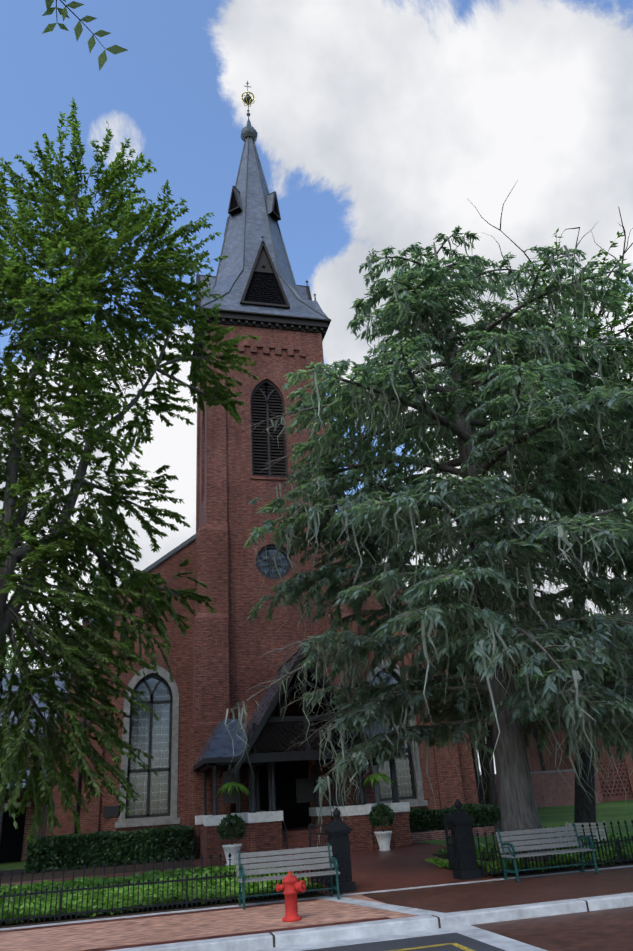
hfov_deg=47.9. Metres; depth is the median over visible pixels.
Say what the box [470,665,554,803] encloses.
gap tree
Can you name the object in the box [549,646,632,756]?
tree
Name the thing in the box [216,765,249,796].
hanging fern
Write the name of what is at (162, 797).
church nave
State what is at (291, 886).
fire hydrant
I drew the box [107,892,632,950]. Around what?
kerb
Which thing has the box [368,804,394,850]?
planter
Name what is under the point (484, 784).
gap tree
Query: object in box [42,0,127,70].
overhanging twig
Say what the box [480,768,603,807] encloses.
garden wall
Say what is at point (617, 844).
iron fence
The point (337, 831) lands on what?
gate post
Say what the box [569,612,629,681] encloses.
tree
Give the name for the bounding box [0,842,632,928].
brick sidewalk
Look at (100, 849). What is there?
hedge
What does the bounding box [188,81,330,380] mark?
church spire
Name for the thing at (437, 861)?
ivy bed
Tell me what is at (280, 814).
church porch
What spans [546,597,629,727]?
tree
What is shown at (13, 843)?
building
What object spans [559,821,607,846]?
pale garden bench
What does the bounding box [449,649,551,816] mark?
tree
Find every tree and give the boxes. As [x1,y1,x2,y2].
[0,97,259,846]
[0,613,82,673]
[225,225,632,861]
[401,180,632,840]
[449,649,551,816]
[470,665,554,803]
[476,754,484,804]
[478,670,545,803]
[481,647,536,795]
[522,668,595,770]
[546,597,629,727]
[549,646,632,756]
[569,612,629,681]
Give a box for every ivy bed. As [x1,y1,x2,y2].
[0,864,324,923]
[425,832,632,874]
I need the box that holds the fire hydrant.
[275,871,305,921]
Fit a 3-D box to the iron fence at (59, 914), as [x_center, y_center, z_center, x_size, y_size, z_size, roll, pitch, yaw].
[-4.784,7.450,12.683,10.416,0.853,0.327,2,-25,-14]
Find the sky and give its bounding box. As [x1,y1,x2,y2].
[0,0,632,774]
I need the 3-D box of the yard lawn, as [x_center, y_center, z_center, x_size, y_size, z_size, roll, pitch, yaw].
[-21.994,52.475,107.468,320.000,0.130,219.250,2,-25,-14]
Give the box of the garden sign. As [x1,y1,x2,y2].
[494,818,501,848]
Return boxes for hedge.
[24,824,194,873]
[408,803,500,832]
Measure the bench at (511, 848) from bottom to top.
0.907 m
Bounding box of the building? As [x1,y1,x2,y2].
[525,711,632,771]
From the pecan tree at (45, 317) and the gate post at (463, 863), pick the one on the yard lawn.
the pecan tree at (45, 317)
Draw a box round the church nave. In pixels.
[46,533,478,836]
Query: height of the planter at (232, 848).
1.407 m
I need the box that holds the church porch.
[193,645,411,863]
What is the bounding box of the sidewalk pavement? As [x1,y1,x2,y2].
[0,865,632,950]
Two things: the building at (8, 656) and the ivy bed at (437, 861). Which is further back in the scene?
the building at (8, 656)
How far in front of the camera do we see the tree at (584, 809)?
27.46 m
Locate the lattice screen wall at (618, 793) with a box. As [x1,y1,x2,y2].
[594,754,632,801]
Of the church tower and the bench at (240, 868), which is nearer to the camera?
the bench at (240, 868)
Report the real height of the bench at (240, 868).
0.907 m
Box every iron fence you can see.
[0,845,329,924]
[476,820,632,876]
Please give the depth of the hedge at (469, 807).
28.04 m
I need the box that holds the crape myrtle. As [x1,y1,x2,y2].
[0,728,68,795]
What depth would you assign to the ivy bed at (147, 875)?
14.47 m
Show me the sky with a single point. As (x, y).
(379, 125)
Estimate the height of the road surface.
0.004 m
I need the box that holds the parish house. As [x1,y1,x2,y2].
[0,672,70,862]
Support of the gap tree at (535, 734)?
on the yard lawn
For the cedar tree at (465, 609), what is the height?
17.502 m
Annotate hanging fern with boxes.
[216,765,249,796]
[363,767,393,787]
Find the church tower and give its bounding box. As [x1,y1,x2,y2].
[187,311,375,856]
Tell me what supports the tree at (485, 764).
on the yard lawn
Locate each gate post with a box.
[308,807,355,892]
[443,799,481,879]
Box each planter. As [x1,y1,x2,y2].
[217,814,246,865]
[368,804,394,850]
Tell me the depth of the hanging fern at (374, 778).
25.34 m
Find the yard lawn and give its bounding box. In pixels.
[0,800,632,870]
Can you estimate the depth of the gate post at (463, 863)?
14.72 m
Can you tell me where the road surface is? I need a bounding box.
[248,906,632,950]
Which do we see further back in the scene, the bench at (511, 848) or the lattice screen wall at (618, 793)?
the lattice screen wall at (618, 793)
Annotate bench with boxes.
[236,843,339,909]
[495,823,599,881]
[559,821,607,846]

